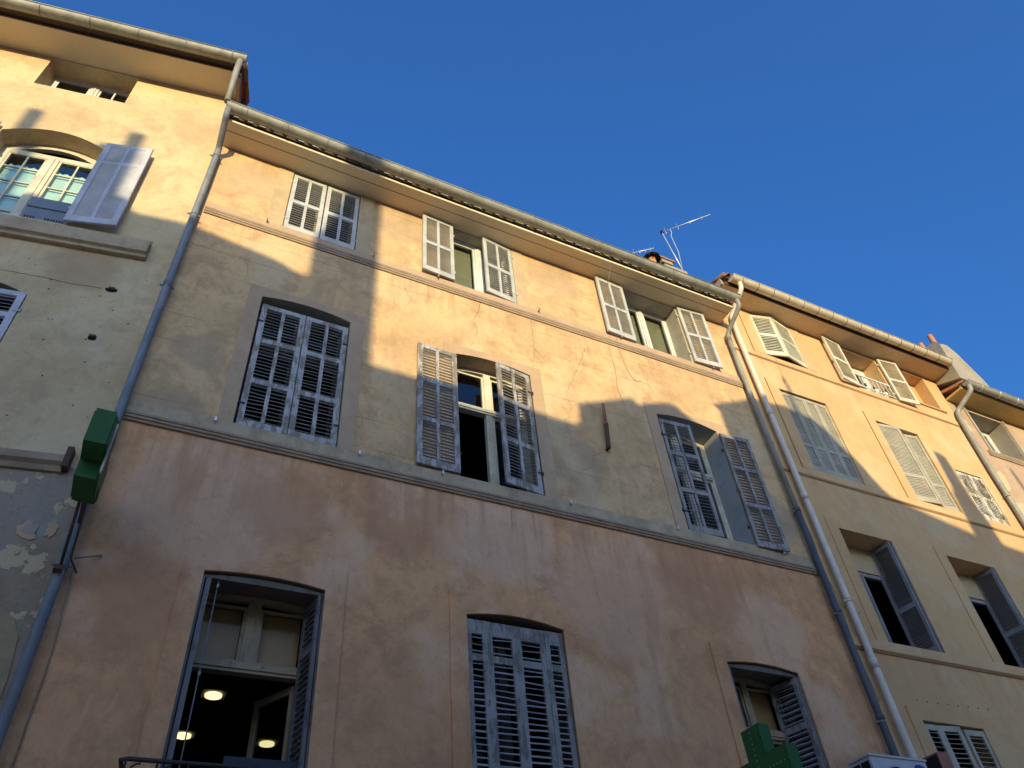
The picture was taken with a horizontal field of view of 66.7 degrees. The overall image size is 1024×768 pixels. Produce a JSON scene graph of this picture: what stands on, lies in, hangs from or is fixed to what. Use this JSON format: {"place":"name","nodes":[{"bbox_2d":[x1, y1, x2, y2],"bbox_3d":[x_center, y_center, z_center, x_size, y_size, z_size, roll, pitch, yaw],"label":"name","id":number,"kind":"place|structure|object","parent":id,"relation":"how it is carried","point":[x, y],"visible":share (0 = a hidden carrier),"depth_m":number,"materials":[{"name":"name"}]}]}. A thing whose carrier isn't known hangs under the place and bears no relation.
{"place":"outdoors","nodes":[
{"label":"outdoors","id":0,"kind":"place"},
{"bbox_2d":[0,0,248,710],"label":"house","id":1,"kind":"structure","parent":0,"point":[109,131],"depth_m":10.08,"materials":[{"name":"paint"}]},
{"bbox_2d":[0,145,96,215],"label":"window frame","id":2,"kind":"structure","parent":1,"relation":"in","point":[49,169],"depth_m":10.79,"materials":[{"name":"white wood"}]},
{"bbox_2d":[48,76,129,97],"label":"window frame","id":3,"kind":"structure","parent":1,"relation":"in","point":[93,90],"depth_m":12.59,"materials":[{"name":"white wood"}]},
{"bbox_2d":[32,0,1023,399],"label":"sky","id":4,"kind":"structure","parent":0,"point":[862,161],"materials":[{"name":"blue"}]},
{"bbox_2d":[918,334,1023,526],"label":"house","id":5,"kind":"structure","parent":0,"point":[991,420],"depth_m":18.12,"materials":[{"name":"beige paint"}]},
{"bbox_2d":[981,431,999,452],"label":"window frame","id":6,"kind":"structure","parent":5,"relation":"in","point":[987,437],"depth_m":18.62,"materials":[{"name":"white wood"}]},
{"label":"ground","id":7,"kind":"structure","parent":0,"visible":0},
{"bbox_2d":[0,100,899,767],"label":"house","id":8,"kind":"structure","parent":7,"relation":"on","point":[374,494],"depth_m":9.60,"materials":[{"name":"paint"}]},
{"bbox_2d":[11,569,73,767],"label":"hanging wire","id":9,"kind":"object","parent":8,"relation":"attached to","point":[20,741],"visible":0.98,"depth_m":6.21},
{"bbox_2d":[52,501,101,573],"bbox_3d":[-3.718,1.304,6.794,0.326,0.619,0.629,16,-48,-21],"label":"sign bracket","id":10,"kind":"object","parent":8,"relation":"attached to","point":[57,568],"visible":0.79,"depth_m":6.72,"materials":[{"name":"grey metal"}]},
{"bbox_2d":[71,408,119,523],"bbox_3d":[-3.713,0.743,6.924,0.202,0.700,1.192,16,-48,-21],"label":"pharmacy cross","id":11,"kind":"object","parent":8,"relation":"attached to","point":[90,473],"visible":0.91,"depth_m":6.56,"materials":[{"name":"green metal"}]},
{"bbox_2d":[177,729,196,739],"bbox_3d":[-4.542,4.851,10.742,0.300,0.044,0.300,16,-48,-21],"label":"ceiling lamp","id":12,"kind":"object","parent":8,"relation":"attached to","point":[182,734],"visible":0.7,"depth_m":10.71,"materials":[{"name":"glass"}]},
{"bbox_2d":[118,756,269,767],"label":"balcony railing","id":13,"kind":"object","parent":8,"relation":"on","point":[157,761],"visible":1,"depth_m":5.83,"materials":[{"name":"metal"}]},
{"bbox_2d":[199,687,227,700],"bbox_3d":[-3.807,3.964,9.915,0.300,0.044,0.300,16,-48,-21],"label":"ceiling lamp","id":14,"kind":"object","parent":8,"relation":"attached to","point":[212,693],"visible":1,"depth_m":9.87,"materials":[{"name":"glass"}]},
{"bbox_2d":[162,593,309,767],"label":"window frame","id":15,"kind":"structure","parent":8,"relation":"in","point":[267,649],"depth_m":7.65,"materials":[{"name":"grey wood"}]},
{"bbox_2d":[255,737,279,747],"bbox_3d":[-3.521,5.162,11.170,0.300,0.044,0.300,16,-48,-21],"label":"ceiling lamp","id":16,"kind":"object","parent":8,"relation":"attached to","point":[264,742],"visible":0.98,"depth_m":11.12,"materials":[{"name":"glass"}]},
{"bbox_2d":[233,311,341,438],"bbox_3d":[-2.777,-0.050,9.822,1.190,2.300,0.115,16,-48,-21],"label":"window frame","id":17,"kind":"structure","parent":8,"relation":"in","point":[317,361],"depth_m":10.03,"materials":[{"name":"grey wood"}]},
{"bbox_2d":[282,183,354,242],"bbox_3d":[-3.019,-2.559,12.222,1.100,1.510,0.084,16,-48,-21],"label":"window frame","id":18,"kind":"structure","parent":8,"relation":"in","point":[292,183],"depth_m":12.52,"materials":[{"name":"white wood"}]},
{"bbox_2d":[454,240,509,296],"bbox_3d":[-0.578,-1.830,13.230,1.110,1.510,0.144,16,-48,-21],"label":"window frame","id":19,"kind":"structure","parent":8,"relation":"in","point":[462,263],"depth_m":13.36,"materials":[{"name":"white wood"}]},
{"bbox_2d":[457,367,533,492],"bbox_3d":[-0.309,0.664,10.818,1.200,2.300,0.115,16,-48,-21],"label":"window frame","id":20,"kind":"structure","parent":8,"relation":"in","point":[487,412],"depth_m":10.97,"materials":[{"name":"white wood"}]},
{"bbox_2d":[472,634,550,767],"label":"window frame","id":21,"kind":"structure","parent":8,"relation":"in","point":[495,643],"depth_m":8.38,"materials":[{"name":"grey wood"}]},
{"bbox_2d":[601,403,610,450],"bbox_3d":[1.374,0.631,11.505,0.073,0.841,0.151,29,-54,-31],"label":"wall pipe","id":22,"kind":"object","parent":8,"relation":"attached to","point":[607,434],"depth_m":11.42,"materials":[{"name":"grey metal"}]},
{"bbox_2d":[606,263,624,404],"bbox_3d":[1.804,-0.948,13.242,0.492,3.252,0.123,-33,-50,25],"label":"hanging wire","id":23,"kind":"object","parent":8,"relation":"hanging from","point":[609,345],"visible":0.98,"depth_m":13.06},
{"bbox_2d":[627,306,676,355],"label":"window frame","id":24,"kind":"structure","parent":8,"relation":"in","point":[651,334],"depth_m":14.83,"materials":[{"name":"white wood"}]},
{"bbox_2d":[660,214,709,272],"bbox_3d":[4.043,-3.127,17.409,1.189,1.635,0.230,-16,-45,11],"label":"tv antenna","id":25,"kind":"object","parent":8,"relation":"attached to","point":[661,232],"visible":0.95,"depth_m":17.73,"materials":[{"name":"metal"}]},
{"bbox_2d":[665,431,732,539],"bbox_3d":[2.754,1.640,12.136,1.195,2.285,0.115,16,-48,-21],"label":"window frame","id":26,"kind":"structure","parent":8,"relation":"in","point":[709,477],"depth_m":12.35,"materials":[{"name":"white wood"}]},
{"bbox_2d":[733,677,788,744],"bbox_3d":[3.044,4.809,9.140,1.150,2.735,0.165,16,-48,-21],"label":"window frame","id":27,"kind":"structure","parent":8,"relation":"in","point":[756,708],"depth_m":9.96,"materials":[{"name":"grey wood"}]},
{"bbox_2d":[740,723,802,767],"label":"pharmacy cross","id":28,"kind":"object","parent":8,"relation":"attached to","point":[761,750],"visible":1,"depth_m":7.13,"materials":[{"name":"green metal"}]},
{"bbox_2d":[847,753,926,767],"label":"air conditioner","id":29,"kind":"object","parent":8,"relation":"attached to","point":[870,760],"visible":1,"depth_m":9.07,"materials":[{"name":"metal"}]},
{"bbox_2d":[711,272,1023,767],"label":"house","id":30,"kind":"structure","parent":7,"relation":"on","point":[914,524],"depth_m":13.91,"materials":[{"name":"paint"}]},
{"bbox_2d":[758,330,792,363],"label":"window frame","id":31,"kind":"structure","parent":30,"relation":"in","point":[788,360],"depth_m":16.42,"materials":[{"name":"white wood"}]},
{"bbox_2d":[795,498,879,701],"bbox_3d":[4.667,2.930,11.459,0.173,3.504,0.028,21,-50,-25],"label":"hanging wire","id":32,"kind":"object","parent":30,"relation":"attached to","point":[845,617],"visible":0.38,"depth_m":11.13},
{"bbox_2d":[851,367,870,386],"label":"window frame","id":33,"kind":"structure","parent":30,"relation":"in","point":[856,371],"depth_m":17.72,"materials":[{"name":"white wood"}]},
{"bbox_2d":[854,373,896,398],"bbox_3d":[7.811,0.032,16.768,1.130,0.395,0.020,16,-48,-21],"label":"window railing","id":34,"kind":"object","parent":30,"relation":"attached to","point":[872,380],"depth_m":16.79,"materials":[{"name":"white metal"}]},
{"bbox_2d":[858,572,914,645],"bbox_3d":[5.726,3.613,12.203,1.190,1.489,0.084,16,-48,-21],"label":"window frame","id":35,"kind":"structure","parent":30,"relation":"in","point":[863,576],"depth_m":12.41,"materials":[{"name":"wood"}]},
{"bbox_2d":[922,752,953,767],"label":"rusty box","id":36,"kind":"object","parent":30,"relation":"attached to","point":[938,760],"visible":0.81,"depth_m":9.58,"materials":[{"name":"red metal"}]},
{"bbox_2d":[969,598,1019,666],"bbox_3d":[7.992,4.277,13.127,1.240,1.489,0.060,16,-48,-21],"label":"window frame","id":37,"kind":"structure","parent":30,"relation":"in","point":[974,601],"depth_m":13.67,"materials":[{"name":"wood"}]}
]}

